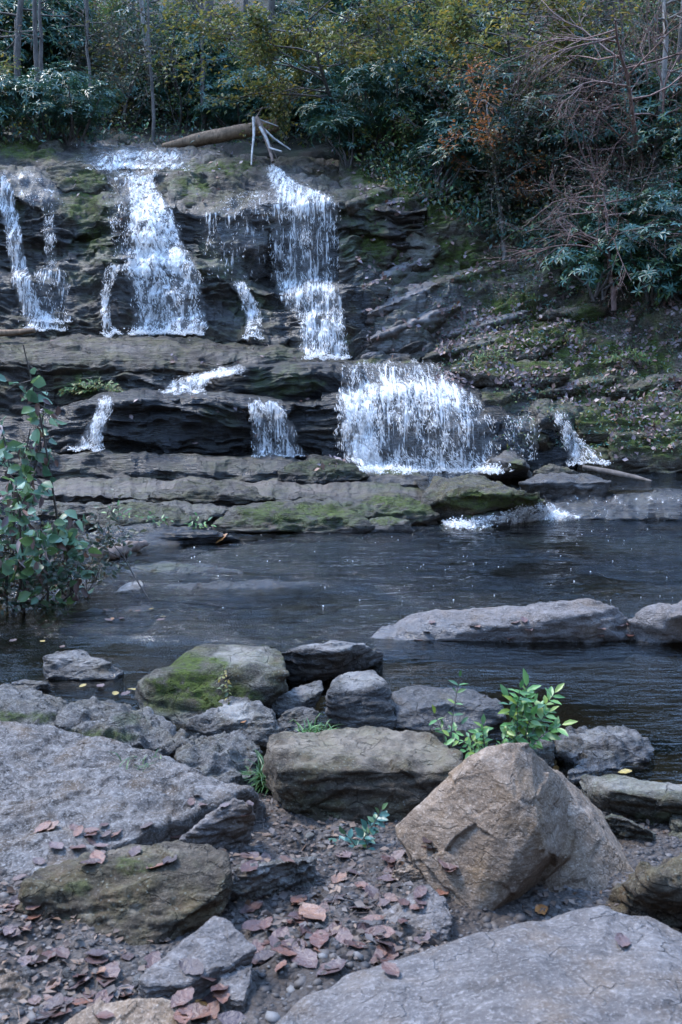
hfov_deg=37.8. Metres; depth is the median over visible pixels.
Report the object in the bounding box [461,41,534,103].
leafy shrub
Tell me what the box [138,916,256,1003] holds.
boulder
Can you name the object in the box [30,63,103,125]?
rhododendron shrub
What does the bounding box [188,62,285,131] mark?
rhododendron shrub
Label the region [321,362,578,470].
rock ledge
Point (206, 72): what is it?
rhododendron shrub
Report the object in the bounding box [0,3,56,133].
slender tree
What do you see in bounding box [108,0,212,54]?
rhododendron shrub
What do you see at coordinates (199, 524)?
ledge plant
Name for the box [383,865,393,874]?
fallen leaf
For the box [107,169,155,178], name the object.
waterfall
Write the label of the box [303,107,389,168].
rhododendron shrub
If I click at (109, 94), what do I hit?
rhododendron shrub
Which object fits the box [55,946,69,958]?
fallen leaf
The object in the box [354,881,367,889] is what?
fallen leaf
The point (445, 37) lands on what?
rhododendron shrub
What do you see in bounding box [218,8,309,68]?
leafy shrub
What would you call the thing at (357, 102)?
leafy shrub
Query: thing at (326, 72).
rhododendron shrub
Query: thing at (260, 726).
boulder
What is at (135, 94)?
rhododendron shrub
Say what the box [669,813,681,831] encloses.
boulder
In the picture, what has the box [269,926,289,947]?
fallen leaf
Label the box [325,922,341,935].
fallen leaf
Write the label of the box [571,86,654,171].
leafy shrub
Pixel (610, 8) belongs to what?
leafy shrub
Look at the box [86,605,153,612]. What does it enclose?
boulder
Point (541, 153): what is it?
leafy shrub
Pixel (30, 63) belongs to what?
rhododendron shrub
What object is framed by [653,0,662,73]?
forest tree
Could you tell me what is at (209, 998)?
fallen leaf
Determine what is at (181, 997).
fallen leaf
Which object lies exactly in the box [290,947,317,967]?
fallen leaf
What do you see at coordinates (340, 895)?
fallen leaf
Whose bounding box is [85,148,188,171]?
waterfall
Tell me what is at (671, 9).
leafy shrub
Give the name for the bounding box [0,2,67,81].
rhododendron shrub
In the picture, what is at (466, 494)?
boulder
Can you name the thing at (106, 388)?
fern
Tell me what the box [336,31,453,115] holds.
leafy shrub
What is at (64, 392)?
fern
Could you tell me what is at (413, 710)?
boulder
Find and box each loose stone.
[21,966,32,981]
[55,989,69,995]
[62,968,76,979]
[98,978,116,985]
[132,974,140,987]
[139,959,146,965]
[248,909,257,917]
[251,848,262,853]
[273,940,280,947]
[304,832,314,839]
[314,924,324,929]
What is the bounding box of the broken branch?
[0,328,35,335]
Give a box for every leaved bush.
[0,345,101,611]
[0,489,146,613]
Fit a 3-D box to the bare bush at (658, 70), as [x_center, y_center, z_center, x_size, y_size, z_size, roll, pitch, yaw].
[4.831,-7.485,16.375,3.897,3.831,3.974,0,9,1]
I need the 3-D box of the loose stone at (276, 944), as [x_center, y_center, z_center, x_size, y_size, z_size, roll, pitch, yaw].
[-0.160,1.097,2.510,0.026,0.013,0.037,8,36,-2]
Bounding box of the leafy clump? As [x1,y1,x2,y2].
[441,714,519,758]
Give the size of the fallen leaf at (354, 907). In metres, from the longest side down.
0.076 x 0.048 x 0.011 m
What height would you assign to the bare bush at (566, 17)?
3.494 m
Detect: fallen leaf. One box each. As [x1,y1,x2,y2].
[0,925,20,936]
[3,924,15,935]
[6,900,19,906]
[10,894,18,903]
[13,874,26,880]
[17,955,31,966]
[20,922,31,929]
[25,905,39,909]
[25,914,40,919]
[25,945,35,954]
[28,955,48,964]
[28,995,41,1004]
[33,857,44,863]
[34,820,51,832]
[34,1006,55,1019]
[41,820,58,831]
[41,947,56,959]
[42,994,52,1000]
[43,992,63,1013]
[45,976,60,989]
[49,841,63,848]
[49,1008,71,1016]
[50,1000,74,1009]
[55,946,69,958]
[63,996,75,1000]
[67,977,88,988]
[69,823,78,829]
[70,844,85,848]
[72,973,86,976]
[72,998,93,1004]
[73,825,83,836]
[78,858,100,863]
[83,830,96,835]
[83,990,95,997]
[84,827,98,832]
[84,949,109,955]
[85,954,108,963]
[87,835,95,844]
[90,849,105,863]
[92,966,105,973]
[93,989,113,1002]
[94,842,108,846]
[95,1010,114,1018]
[96,961,120,986]
[98,965,116,978]
[99,830,111,836]
[117,984,133,993]
[121,951,133,959]
[128,845,140,856]
[140,822,152,827]
[144,951,160,968]
[163,854,176,863]
[170,986,193,1007]
[173,1007,191,1023]
[178,1002,192,1015]
[179,958,203,974]
[187,796,194,805]
[191,1002,208,1018]
[191,1012,211,1019]
[195,996,213,1005]
[200,973,216,980]
[200,1000,219,1021]
[204,993,216,1003]
[211,984,228,991]
[213,983,229,1003]
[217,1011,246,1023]
[219,803,229,806]
[238,852,258,857]
[240,859,257,871]
[240,901,263,912]
[242,920,261,930]
[246,800,253,805]
[251,941,265,952]
[251,959,265,963]
[253,939,269,944]
[253,950,275,959]
[259,916,272,928]
[260,851,270,861]
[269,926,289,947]
[271,947,296,955]
[274,959,286,971]
[280,855,294,862]
[281,938,306,949]
[288,911,304,920]
[290,894,306,902]
[290,939,304,950]
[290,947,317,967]
[294,916,312,923]
[299,902,325,920]
[300,924,312,935]
[309,929,328,948]
[314,946,327,951]
[316,959,345,976]
[319,901,328,910]
[320,963,338,969]
[323,894,347,902]
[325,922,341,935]
[327,922,339,937]
[331,871,346,882]
[335,851,351,857]
[335,927,352,946]
[343,939,366,947]
[347,867,358,874]
[349,906,371,908]
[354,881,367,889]
[356,922,371,933]
[361,914,383,919]
[364,925,385,935]
[365,884,380,897]
[369,925,395,938]
[370,948,382,963]
[374,938,392,945]
[375,898,389,905]
[375,954,388,961]
[376,874,400,880]
[376,944,386,956]
[381,855,395,862]
[381,962,399,976]
[382,942,399,961]
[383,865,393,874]
[383,893,397,900]
[386,857,394,866]
[390,849,404,859]
[398,899,409,904]
[398,918,407,923]
[409,904,423,908]
[413,885,426,897]
[413,930,430,943]
[414,896,426,903]
[422,836,431,842]
[436,888,449,894]
[438,857,458,868]
[443,867,455,871]
[535,904,547,914]
[614,933,630,946]
[618,769,631,772]
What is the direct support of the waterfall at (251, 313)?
on the rock cliff
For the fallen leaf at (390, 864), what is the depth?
3.01 m
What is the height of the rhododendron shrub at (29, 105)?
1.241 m
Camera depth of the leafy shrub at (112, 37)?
22.64 m
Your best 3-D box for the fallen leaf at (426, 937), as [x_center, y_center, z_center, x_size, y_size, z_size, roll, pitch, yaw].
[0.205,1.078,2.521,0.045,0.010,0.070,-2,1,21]
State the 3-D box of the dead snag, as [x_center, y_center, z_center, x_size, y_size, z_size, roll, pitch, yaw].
[-1.238,-6.650,17.600,0.702,1.170,0.819,0,9,0]
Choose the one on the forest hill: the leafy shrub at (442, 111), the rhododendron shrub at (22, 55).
the rhododendron shrub at (22, 55)
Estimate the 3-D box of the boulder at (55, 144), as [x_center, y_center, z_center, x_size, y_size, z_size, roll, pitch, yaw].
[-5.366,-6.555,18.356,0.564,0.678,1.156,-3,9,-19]
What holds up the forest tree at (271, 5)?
on the forest hill
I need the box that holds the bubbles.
[115,533,631,607]
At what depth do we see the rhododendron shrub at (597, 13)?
20.13 m
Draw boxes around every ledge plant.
[101,501,137,518]
[141,511,173,526]
[184,512,215,528]
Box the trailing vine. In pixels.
[216,666,231,704]
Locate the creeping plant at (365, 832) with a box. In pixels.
[328,803,389,849]
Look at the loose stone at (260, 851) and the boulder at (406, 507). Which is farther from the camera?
the boulder at (406, 507)
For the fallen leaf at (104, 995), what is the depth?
2.26 m
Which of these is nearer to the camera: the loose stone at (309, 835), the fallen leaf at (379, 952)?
the fallen leaf at (379, 952)
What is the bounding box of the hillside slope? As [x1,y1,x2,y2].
[339,20,681,472]
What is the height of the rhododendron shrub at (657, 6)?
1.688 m
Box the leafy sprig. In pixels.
[498,668,577,748]
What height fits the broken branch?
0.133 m
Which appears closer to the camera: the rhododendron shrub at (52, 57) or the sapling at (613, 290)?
the sapling at (613, 290)
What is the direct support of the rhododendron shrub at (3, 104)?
on the boulder at (19, 145)
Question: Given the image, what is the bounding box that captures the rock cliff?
[0,130,427,361]
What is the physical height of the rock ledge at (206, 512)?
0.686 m
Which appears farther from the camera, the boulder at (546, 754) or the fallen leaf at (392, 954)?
the boulder at (546, 754)
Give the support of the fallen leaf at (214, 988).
on the boulder at (238, 980)
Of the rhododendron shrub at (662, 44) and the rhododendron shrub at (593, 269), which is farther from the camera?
the rhododendron shrub at (662, 44)
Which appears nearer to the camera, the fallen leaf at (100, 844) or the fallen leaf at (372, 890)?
the fallen leaf at (372, 890)
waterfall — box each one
[0,176,65,331]
[7,173,53,204]
[32,208,72,323]
[68,397,113,451]
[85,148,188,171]
[100,264,123,337]
[106,176,131,261]
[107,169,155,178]
[121,174,207,335]
[158,366,244,394]
[200,210,268,280]
[219,188,271,214]
[233,282,264,341]
[248,398,304,457]
[266,165,351,360]
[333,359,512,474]
[338,393,387,474]
[441,502,578,530]
[504,413,539,460]
[555,411,613,466]
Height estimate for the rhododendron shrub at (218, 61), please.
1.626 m
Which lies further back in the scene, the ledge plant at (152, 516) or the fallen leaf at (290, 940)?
the ledge plant at (152, 516)
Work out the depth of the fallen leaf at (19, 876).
2.78 m
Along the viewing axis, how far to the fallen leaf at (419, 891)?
2.66 m
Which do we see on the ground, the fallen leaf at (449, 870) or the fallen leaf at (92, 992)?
the fallen leaf at (92, 992)
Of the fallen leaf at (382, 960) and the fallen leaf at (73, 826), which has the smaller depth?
the fallen leaf at (382, 960)
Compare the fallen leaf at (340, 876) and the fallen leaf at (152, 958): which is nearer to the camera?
the fallen leaf at (152, 958)
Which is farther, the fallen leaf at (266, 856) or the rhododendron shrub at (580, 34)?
the rhododendron shrub at (580, 34)
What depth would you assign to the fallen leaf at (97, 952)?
2.41 m
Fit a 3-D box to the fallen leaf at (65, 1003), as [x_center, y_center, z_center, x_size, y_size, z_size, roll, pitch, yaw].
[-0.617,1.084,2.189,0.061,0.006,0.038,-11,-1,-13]
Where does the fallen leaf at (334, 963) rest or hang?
on the ground
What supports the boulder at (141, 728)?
on the ground
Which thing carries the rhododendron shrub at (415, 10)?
on the hillside slope
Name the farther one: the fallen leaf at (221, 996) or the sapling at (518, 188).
the sapling at (518, 188)
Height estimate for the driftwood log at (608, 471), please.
0.126 m
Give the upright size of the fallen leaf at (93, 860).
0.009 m
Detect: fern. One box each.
[57,380,99,395]
[76,378,122,393]
[470,346,515,362]
[602,346,651,362]
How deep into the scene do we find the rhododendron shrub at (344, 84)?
18.06 m
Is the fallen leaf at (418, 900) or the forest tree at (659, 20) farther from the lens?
the forest tree at (659, 20)
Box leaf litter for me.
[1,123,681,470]
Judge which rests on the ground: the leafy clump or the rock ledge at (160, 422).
the rock ledge at (160, 422)
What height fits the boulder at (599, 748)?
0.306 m
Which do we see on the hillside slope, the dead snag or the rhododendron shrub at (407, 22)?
the rhododendron shrub at (407, 22)
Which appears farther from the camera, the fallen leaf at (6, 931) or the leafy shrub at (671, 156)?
the leafy shrub at (671, 156)
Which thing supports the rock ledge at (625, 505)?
in the pool water at (634, 684)
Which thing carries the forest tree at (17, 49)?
on the forest hill
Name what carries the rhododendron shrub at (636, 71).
on the hillside slope
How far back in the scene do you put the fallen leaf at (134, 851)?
2.80 m
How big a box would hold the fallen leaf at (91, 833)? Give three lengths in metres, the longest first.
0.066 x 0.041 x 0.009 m
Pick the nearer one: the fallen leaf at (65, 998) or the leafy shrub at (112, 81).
the fallen leaf at (65, 998)
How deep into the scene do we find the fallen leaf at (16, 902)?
2.62 m
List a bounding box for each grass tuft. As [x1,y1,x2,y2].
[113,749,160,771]
[240,750,268,796]
[291,713,339,732]
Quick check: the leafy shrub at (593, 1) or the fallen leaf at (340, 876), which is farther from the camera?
the leafy shrub at (593, 1)
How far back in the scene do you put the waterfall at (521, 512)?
10.43 m
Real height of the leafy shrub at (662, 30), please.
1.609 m
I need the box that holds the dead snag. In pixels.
[251,107,290,165]
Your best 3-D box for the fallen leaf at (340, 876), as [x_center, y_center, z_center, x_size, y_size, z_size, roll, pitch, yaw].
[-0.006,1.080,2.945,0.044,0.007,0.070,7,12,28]
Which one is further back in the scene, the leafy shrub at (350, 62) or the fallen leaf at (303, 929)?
the leafy shrub at (350, 62)
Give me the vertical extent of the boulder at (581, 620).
0.421 m
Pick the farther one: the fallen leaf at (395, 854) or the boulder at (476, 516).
the boulder at (476, 516)
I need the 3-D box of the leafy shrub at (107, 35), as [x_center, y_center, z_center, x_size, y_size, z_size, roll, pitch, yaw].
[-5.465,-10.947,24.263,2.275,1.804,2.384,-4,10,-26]
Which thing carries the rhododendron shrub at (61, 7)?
on the forest hill
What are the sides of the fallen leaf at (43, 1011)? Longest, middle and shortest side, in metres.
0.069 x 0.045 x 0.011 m
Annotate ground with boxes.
[0,770,681,1023]
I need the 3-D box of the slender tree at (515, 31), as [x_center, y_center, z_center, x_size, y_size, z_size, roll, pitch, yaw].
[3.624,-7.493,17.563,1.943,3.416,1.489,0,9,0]
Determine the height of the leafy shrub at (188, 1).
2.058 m
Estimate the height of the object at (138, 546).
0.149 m
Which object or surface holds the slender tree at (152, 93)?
on the rock cliff
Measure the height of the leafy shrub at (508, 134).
2.720 m
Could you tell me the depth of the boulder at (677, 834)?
3.37 m
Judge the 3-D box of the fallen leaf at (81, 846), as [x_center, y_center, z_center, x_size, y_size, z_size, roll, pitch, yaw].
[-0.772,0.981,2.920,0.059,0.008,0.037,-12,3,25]
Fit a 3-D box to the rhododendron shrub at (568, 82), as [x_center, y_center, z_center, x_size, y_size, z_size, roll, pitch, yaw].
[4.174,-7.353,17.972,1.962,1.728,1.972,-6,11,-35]
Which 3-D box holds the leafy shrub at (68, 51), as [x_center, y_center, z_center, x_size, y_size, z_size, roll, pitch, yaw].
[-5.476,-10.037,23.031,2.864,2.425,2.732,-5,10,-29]
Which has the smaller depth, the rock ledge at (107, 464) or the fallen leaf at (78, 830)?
the fallen leaf at (78, 830)
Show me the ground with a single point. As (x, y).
(257, 1001)
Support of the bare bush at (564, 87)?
on the hillside slope
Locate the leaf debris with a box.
[0,767,679,1023]
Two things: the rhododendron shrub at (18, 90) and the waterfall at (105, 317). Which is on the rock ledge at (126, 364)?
the waterfall at (105, 317)
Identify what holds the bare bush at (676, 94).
on the hillside slope
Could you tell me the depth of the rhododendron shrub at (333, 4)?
22.99 m
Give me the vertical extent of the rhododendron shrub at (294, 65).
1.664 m
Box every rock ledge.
[0,333,368,415]
[0,389,360,459]
[0,449,370,482]
[0,475,424,503]
[0,496,384,523]
[181,361,361,401]
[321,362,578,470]
[544,488,681,519]
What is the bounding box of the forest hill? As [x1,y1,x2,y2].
[2,0,338,159]
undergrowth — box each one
[0,0,681,451]
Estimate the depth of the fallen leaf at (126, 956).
2.44 m
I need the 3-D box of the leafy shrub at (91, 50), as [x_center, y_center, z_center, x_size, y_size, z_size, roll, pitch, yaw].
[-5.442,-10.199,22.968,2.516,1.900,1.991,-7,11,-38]
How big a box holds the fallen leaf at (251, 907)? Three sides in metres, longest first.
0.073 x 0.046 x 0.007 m
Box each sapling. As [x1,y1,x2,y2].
[150,0,461,151]
[286,0,495,149]
[387,0,650,121]
[427,42,559,259]
[479,136,681,310]
[485,0,681,188]
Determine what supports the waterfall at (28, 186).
on the rock cliff
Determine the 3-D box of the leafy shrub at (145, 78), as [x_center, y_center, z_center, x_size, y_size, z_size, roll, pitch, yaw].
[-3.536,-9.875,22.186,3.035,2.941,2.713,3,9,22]
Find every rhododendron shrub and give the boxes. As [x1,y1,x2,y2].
[0,0,64,78]
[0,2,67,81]
[0,13,84,83]
[0,33,54,78]
[0,44,46,74]
[0,67,26,130]
[0,67,95,142]
[0,85,24,135]
[2,0,99,79]
[2,16,66,77]
[7,77,50,130]
[19,61,127,145]
[27,3,102,51]
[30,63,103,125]
[45,46,117,85]
[91,68,158,125]
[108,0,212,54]
[116,53,171,98]
[131,31,234,118]
[147,25,252,94]
[153,71,225,125]
[167,71,238,122]
[169,50,227,126]
[187,47,239,97]
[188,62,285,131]
[209,64,236,110]
[220,57,321,123]
[229,0,328,66]
[258,51,356,140]
[265,51,344,118]
[284,0,351,28]
[289,52,366,125]
[291,59,436,158]
[302,82,357,129]
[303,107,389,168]
[304,0,427,70]
[314,0,427,41]
[316,58,372,111]
[335,48,450,155]
[336,0,426,16]
[338,5,396,65]
[356,33,441,100]
[384,17,428,42]
[394,0,435,32]
[398,37,519,115]
[399,79,465,146]
[405,108,502,206]
[423,0,516,24]
[428,23,482,50]
[440,57,546,162]
[443,1,536,56]
[464,2,559,62]
[465,114,605,204]
[475,81,604,180]
[510,22,603,83]
[530,48,609,117]
[540,59,618,128]
[540,226,657,303]
[564,190,639,256]
[565,0,620,35]
[577,50,669,107]
[577,187,681,283]
[584,68,670,118]
[585,29,642,67]
[588,12,649,54]
[588,215,681,307]
[589,82,681,192]
[611,180,681,240]
[614,0,680,26]
[616,64,681,104]
[623,0,652,31]
[633,22,677,62]
[633,69,681,138]
[635,0,680,26]
[644,252,681,303]
[645,126,681,191]
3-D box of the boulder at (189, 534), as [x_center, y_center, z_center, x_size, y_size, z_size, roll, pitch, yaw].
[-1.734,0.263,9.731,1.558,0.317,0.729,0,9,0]
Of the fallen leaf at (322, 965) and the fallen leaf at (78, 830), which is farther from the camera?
the fallen leaf at (78, 830)
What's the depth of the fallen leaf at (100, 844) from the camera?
2.93 m
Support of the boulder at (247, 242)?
on the rock cliff
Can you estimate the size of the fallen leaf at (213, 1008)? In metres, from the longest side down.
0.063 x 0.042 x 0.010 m
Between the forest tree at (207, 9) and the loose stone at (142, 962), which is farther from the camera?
the forest tree at (207, 9)
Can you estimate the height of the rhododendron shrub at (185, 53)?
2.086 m
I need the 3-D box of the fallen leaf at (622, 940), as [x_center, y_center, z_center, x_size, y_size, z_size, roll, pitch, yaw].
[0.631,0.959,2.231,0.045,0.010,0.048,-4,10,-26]
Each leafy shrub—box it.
[0,1,51,64]
[0,53,34,134]
[1,24,75,80]
[51,26,151,108]
[58,1,190,121]
[62,19,140,82]
[73,13,137,80]
[76,0,236,130]
[78,0,133,52]
[82,3,179,133]
[83,0,126,29]
[83,12,136,64]
[84,0,124,52]
[93,0,158,41]
[96,0,233,117]
[135,58,219,129]
[150,4,253,92]
[174,0,227,16]
[213,44,296,68]
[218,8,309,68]
[232,0,326,63]
[291,15,398,109]
[322,69,413,146]
[332,27,378,103]
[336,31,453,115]
[345,60,445,122]
[351,98,449,161]
[385,21,504,113]
[409,90,477,163]
[412,0,472,33]
[420,0,487,33]
[429,41,519,116]
[435,44,604,220]
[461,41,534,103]
[462,37,561,111]
[462,104,618,235]
[468,62,584,139]
[474,139,571,234]
[477,139,581,212]
[499,87,611,190]
[510,0,626,36]
[569,23,681,118]
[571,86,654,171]
[582,2,679,67]
[588,101,681,192]
[589,0,639,26]
[592,146,681,229]
[605,0,680,34]
[611,4,681,92]
[618,0,677,74]
[625,2,680,63]
[641,97,681,169]
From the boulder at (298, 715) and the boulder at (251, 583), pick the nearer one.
the boulder at (298, 715)
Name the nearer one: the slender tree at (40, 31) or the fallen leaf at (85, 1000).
the fallen leaf at (85, 1000)
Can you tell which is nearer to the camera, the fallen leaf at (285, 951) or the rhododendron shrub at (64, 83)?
the fallen leaf at (285, 951)
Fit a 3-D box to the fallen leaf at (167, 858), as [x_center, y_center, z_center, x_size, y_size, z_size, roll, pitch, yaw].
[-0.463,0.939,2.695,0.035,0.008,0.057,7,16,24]
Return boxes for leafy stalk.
[429,670,467,747]
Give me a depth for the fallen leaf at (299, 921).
2.62 m
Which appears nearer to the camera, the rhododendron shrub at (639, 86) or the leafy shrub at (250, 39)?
the rhododendron shrub at (639, 86)
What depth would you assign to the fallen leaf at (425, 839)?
2.83 m
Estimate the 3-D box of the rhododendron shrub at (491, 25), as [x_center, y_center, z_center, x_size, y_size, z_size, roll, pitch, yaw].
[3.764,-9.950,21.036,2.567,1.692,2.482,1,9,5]
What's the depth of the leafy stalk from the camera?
4.34 m
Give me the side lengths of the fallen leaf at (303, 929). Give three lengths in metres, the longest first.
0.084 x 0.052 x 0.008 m
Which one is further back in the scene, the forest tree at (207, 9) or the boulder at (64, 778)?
the forest tree at (207, 9)
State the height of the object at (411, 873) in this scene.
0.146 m
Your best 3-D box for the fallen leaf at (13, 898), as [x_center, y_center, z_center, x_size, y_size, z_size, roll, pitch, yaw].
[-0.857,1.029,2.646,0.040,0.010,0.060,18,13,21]
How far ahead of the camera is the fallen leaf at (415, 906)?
2.61 m
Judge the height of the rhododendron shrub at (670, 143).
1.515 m
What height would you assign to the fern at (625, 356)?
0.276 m
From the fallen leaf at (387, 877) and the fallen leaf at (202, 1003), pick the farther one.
the fallen leaf at (387, 877)
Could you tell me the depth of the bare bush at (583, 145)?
16.08 m
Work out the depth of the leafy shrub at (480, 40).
18.07 m
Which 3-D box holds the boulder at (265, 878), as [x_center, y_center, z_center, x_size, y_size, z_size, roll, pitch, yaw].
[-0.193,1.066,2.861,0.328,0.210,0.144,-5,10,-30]
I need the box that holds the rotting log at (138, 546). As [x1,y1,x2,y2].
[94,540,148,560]
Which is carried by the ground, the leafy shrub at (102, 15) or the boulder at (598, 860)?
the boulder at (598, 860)
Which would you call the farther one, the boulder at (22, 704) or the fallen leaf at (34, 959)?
the boulder at (22, 704)
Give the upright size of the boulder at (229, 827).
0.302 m
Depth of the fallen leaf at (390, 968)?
2.20 m
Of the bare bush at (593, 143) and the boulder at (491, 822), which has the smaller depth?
the boulder at (491, 822)
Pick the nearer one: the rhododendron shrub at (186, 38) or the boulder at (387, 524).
the boulder at (387, 524)
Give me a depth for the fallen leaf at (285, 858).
2.83 m
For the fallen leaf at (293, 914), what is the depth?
2.64 m
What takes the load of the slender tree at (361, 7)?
on the hillside slope
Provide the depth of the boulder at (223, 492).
11.06 m
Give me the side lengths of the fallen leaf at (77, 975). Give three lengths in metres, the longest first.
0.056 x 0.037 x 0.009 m
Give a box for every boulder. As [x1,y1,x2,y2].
[0,136,35,151]
[0,684,67,725]
[0,721,265,876]
[0,968,30,1003]
[11,679,50,689]
[14,840,232,945]
[37,140,64,152]
[42,649,123,680]
[46,161,110,194]
[54,696,189,758]
[64,998,190,1023]
[81,523,239,542]
[82,502,208,529]
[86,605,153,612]
[98,536,188,545]
[114,580,143,593]
[125,561,243,573]
[135,644,289,723]
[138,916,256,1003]
[146,479,275,505]
[158,175,209,207]
[164,579,317,589]
[174,729,262,789]
[179,798,255,850]
[185,696,281,745]
[212,500,374,533]
[215,220,270,257]
[217,964,252,1012]
[230,856,316,901]
[262,725,462,824]
[270,680,323,713]
[275,905,681,1023]
[277,454,368,484]
[277,706,318,731]
[282,640,383,680]
[325,670,396,728]
[345,186,393,215]
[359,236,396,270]
[360,344,396,358]
[361,469,428,487]
[361,492,439,525]
[363,261,417,289]
[365,281,436,323]
[369,303,461,345]
[369,516,413,531]
[371,598,629,642]
[382,884,452,940]
[384,193,435,205]
[391,685,506,730]
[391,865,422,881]
[395,743,576,910]
[403,229,439,271]
[420,474,547,520]
[421,332,505,364]
[430,264,500,292]
[447,310,530,339]
[450,359,569,390]
[450,511,510,525]
[477,450,531,478]
[485,325,566,361]
[519,472,611,499]
[530,730,554,765]
[533,464,576,473]
[534,766,634,892]
[536,302,608,324]
[537,372,618,399]
[554,724,653,771]
[567,765,592,783]
[575,398,681,444]
[579,774,681,824]
[605,814,655,841]
[605,852,681,927]
[608,372,681,400]
[608,425,681,470]
[624,600,681,643]
[668,830,681,838]
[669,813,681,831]
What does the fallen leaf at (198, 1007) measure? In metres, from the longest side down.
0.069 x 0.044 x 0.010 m
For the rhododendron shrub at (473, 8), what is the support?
on the hillside slope
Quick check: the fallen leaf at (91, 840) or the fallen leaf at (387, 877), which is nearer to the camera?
the fallen leaf at (387, 877)
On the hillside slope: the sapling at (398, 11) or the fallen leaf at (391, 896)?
the sapling at (398, 11)
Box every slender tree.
[0,0,83,99]
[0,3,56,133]
[52,0,126,139]
[121,0,192,140]
[169,0,238,130]
[345,0,438,143]
[496,0,594,127]
[573,0,681,185]
[598,0,681,208]
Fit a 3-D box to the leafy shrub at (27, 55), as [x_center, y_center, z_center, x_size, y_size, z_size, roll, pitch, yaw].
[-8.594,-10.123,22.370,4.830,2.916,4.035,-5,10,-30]
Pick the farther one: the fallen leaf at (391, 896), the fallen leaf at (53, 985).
the fallen leaf at (391, 896)
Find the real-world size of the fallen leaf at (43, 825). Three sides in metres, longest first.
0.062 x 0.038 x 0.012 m
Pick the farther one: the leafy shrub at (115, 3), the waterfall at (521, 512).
the leafy shrub at (115, 3)
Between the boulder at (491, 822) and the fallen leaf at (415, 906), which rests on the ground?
the boulder at (491, 822)
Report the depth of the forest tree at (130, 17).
24.83 m
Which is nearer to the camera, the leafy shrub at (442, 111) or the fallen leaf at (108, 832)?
the fallen leaf at (108, 832)
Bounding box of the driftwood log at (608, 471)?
[582,465,651,480]
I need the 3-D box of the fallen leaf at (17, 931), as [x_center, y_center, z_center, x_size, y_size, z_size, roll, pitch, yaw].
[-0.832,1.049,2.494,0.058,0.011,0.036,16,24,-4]
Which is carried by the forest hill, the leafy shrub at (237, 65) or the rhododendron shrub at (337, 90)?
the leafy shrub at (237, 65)
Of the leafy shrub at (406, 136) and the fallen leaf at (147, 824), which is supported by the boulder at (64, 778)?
the fallen leaf at (147, 824)
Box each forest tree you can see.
[14,0,23,131]
[32,0,42,133]
[85,0,88,80]
[112,0,199,115]
[128,0,133,58]
[204,0,213,51]
[241,0,247,49]
[268,0,274,43]
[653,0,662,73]
[675,0,681,89]
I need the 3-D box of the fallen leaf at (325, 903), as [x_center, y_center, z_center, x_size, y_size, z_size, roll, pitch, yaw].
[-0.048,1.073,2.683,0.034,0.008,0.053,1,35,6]
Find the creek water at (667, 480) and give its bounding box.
[415,468,681,489]
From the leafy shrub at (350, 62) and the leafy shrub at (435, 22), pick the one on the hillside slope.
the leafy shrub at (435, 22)
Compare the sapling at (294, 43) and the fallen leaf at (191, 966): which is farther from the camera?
the sapling at (294, 43)
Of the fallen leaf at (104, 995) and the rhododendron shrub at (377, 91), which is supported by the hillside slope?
the rhododendron shrub at (377, 91)
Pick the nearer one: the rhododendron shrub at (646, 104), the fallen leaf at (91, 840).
the fallen leaf at (91, 840)
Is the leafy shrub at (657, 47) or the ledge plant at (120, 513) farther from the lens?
the leafy shrub at (657, 47)
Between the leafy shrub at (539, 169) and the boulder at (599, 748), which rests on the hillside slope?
the leafy shrub at (539, 169)
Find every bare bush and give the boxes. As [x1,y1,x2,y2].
[388,84,595,226]
[411,17,656,181]
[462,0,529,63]
[483,16,681,181]
[495,20,681,198]
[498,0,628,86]
[502,32,643,170]
[524,0,681,169]
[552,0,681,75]
[558,93,621,189]
[564,135,681,222]
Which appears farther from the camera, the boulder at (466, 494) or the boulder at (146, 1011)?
the boulder at (466, 494)
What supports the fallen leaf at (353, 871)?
on the ground
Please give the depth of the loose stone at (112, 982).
2.33 m
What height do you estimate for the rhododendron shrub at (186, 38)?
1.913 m
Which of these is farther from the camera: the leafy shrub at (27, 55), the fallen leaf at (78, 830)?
the leafy shrub at (27, 55)
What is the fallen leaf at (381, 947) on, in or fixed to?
on the ground
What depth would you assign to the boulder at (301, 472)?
12.19 m
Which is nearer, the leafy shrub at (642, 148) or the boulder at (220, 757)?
the boulder at (220, 757)
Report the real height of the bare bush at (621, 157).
3.528 m
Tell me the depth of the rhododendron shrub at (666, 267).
14.61 m
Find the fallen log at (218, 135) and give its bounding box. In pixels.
[162,119,279,147]
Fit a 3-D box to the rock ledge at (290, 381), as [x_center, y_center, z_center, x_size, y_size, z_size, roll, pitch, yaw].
[-1.280,-1.792,14.378,3.157,0.812,1.452,0,9,0]
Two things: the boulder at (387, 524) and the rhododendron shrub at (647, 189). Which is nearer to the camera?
the boulder at (387, 524)
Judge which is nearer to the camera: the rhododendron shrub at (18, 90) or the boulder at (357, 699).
the boulder at (357, 699)
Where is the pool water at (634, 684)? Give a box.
[0,519,681,789]
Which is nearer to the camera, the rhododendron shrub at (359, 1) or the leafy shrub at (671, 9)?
the leafy shrub at (671, 9)

